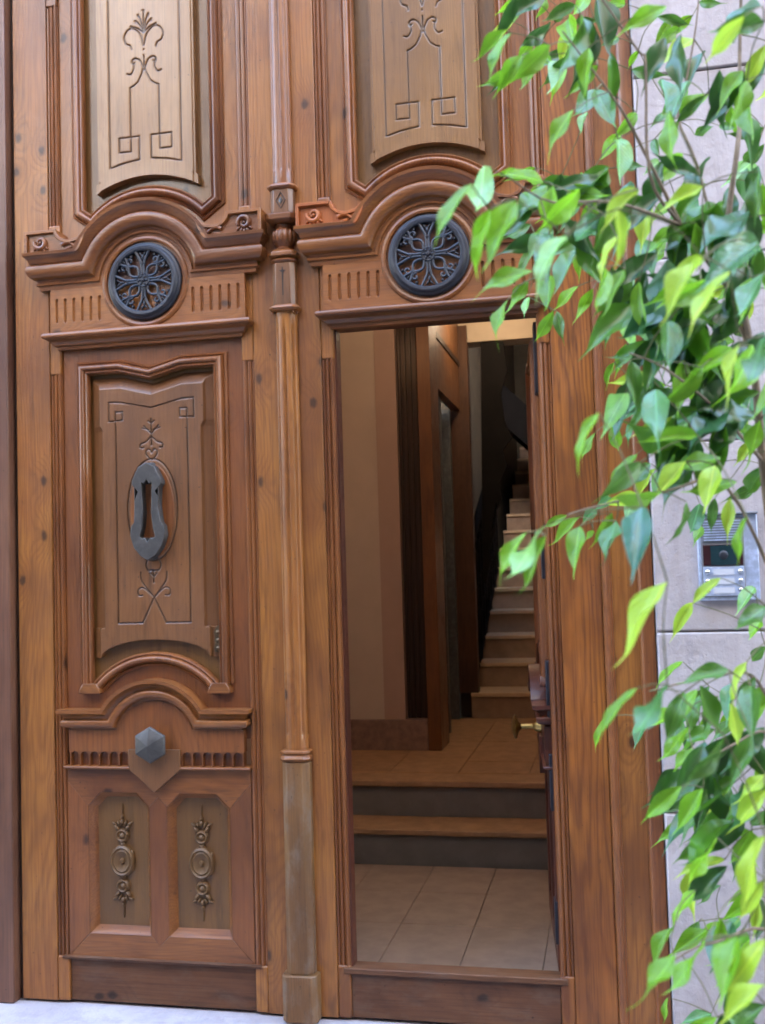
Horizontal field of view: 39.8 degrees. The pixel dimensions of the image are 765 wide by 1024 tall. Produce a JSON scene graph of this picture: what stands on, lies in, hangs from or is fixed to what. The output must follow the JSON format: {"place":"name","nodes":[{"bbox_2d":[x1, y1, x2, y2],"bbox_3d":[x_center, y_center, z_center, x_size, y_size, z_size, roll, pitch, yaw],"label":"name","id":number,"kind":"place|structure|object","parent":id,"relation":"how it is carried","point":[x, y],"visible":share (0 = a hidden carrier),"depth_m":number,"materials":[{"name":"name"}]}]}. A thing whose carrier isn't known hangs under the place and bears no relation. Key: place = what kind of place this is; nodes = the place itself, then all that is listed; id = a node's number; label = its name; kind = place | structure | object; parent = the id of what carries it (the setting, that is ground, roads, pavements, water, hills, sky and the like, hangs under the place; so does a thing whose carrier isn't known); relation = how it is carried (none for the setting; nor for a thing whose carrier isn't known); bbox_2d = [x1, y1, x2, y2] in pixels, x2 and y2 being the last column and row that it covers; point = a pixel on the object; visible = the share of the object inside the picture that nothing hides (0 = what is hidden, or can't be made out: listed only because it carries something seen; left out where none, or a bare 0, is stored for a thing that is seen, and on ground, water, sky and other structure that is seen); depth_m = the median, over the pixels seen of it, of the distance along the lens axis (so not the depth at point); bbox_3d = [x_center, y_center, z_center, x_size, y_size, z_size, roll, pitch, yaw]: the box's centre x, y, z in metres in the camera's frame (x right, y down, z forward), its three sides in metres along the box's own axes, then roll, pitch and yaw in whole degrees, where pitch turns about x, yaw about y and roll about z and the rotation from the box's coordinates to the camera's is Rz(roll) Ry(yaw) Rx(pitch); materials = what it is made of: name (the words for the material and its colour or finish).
{"place":"outdoors","nodes":[
{"label":"outdoors","id":0,"kind":"place"},
{"bbox_2d":[355,864,618,1002],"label":"hall floor","id":1,"kind":"structure","parent":0,"point":[472,917],"depth_m":4.89,"materials":[{"name":"tile"}]},
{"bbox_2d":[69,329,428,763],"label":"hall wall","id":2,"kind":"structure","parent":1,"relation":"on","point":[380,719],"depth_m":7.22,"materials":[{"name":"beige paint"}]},
{"bbox_2d":[396,327,427,717],"bbox_3d":[0.201,-0.200,7.267,0.150,3.200,0.064,-2,-3,12],"label":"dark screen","id":3,"kind":"object","parent":2,"relation":"attached to","point":[411,529],"visible":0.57,"depth_m":7.23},
{"bbox_2d":[351,686,612,869],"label":"hall steps","id":4,"kind":"structure","parent":1,"relation":"on","point":[471,793],"depth_m":6.04,"materials":[{"name":"grey stone"}]},
{"bbox_2d":[415,324,479,750],"bbox_3d":[0.418,-0.062,7.994,0.350,3.400,1.700,-2,-3,12],"label":"door","id":5,"kind":"structure","parent":4,"relation":"on","point":[449,558],"depth_m":8.20,"materials":[{"name":"brown wood"}]},
{"bbox_2d":[441,134,595,717],"bbox_3d":[1.221,-0.668,9.871,3.500,5.650,11.870,-2,-3,12],"label":"hall shell","id":6,"kind":"object","parent":4,"relation":"on","point":[515,337],"visible":0.03,"depth_m":10.69,"materials":[{"name":"beige paint"}]},
{"bbox_2d":[471,447,606,717],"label":"staircase","id":7,"kind":"structure","parent":4,"relation":"on","point":[509,655],"depth_m":9.42,"materials":[{"name":"wood"}]},
{"bbox_2d":[474,342,511,669],"bbox_3d":[1.133,0.063,9.863,0.423,2.831,2.484,-2,-3,12],"label":"stair railing","id":8,"kind":"object","parent":7,"relation":"on","point":[496,436],"visible":0.82,"depth_m":8.69,"materials":[{"name":"black metal"}]},
{"bbox_2d":[501,386,597,482],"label":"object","id":9,"kind":"object","parent":7,"relation":"on","point":[515,410],"depth_m":11.42,"materials":[{"name":"black metal"}]},
{"bbox_2d":[628,0,764,1023],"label":"stone wall","id":10,"kind":"structure","parent":0,"point":[703,635],"depth_m":3.61,"materials":[{"name":"stone"}]},
{"bbox_2d":[0,0,671,1023],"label":"door frame","id":11,"kind":"object","parent":10,"relation":"attached to","point":[640,878],"visible":0.62,"depth_m":3.72,"materials":[{"name":"brown wood"}]},
{"bbox_2d":[12,0,321,1023],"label":"closed door leaf","id":12,"kind":"object","parent":11,"relation":"attached to","point":[166,844],"visible":1,"depth_m":4.05,"materials":[{"name":"brown wood"}]},
{"bbox_2d":[288,0,618,1023],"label":"wicket door","id":13,"kind":"structure","parent":11,"relation":"attached to","point":[404,128],"depth_m":3.86,"materials":[{"name":"brown wood"}]},
{"bbox_2d":[697,511,760,600],"bbox_3d":[1.167,0.150,3.571,0.200,0.296,0.050,-2,-3,12],"label":"intercom","id":14,"kind":"object","parent":10,"relation":"attached to","point":[717,556],"visible":0.73,"depth_m":3.56,"materials":[{"name":"silver metal"}]},
{"bbox_2d":[703,544,742,565],"bbox_3d":[1.146,0.145,3.562,0.128,0.070,0.003,-2,-3,12],"label":"camera window","id":15,"kind":"structure","parent":14,"relation":"in","point":[706,548],"depth_m":3.57,"materials":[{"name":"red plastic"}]},
{"bbox_3d":[0.908,1.681,2.290,0.440,0.355,0.440,-2,-3,12],"label":"flower pot","id":16,"kind":"object","parent":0,"visible":0},
{"bbox_2d":[434,0,764,1023],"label":"weeping fig","id":17,"kind":"object","parent":16,"relation":"in","point":[672,310],"visible":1,"depth_m":1.97,"materials":[{"name":"green plant"}]},
{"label":"pavement","id":18,"kind":"structure","parent":0,"visible":0},
{"bbox_2d":[0,998,456,1023],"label":"doorstep","id":19,"kind":"object","parent":18,"relation":"on","point":[38,1011],"depth_m":3.92,"materials":[{"name":"grey stone"}]}
]}

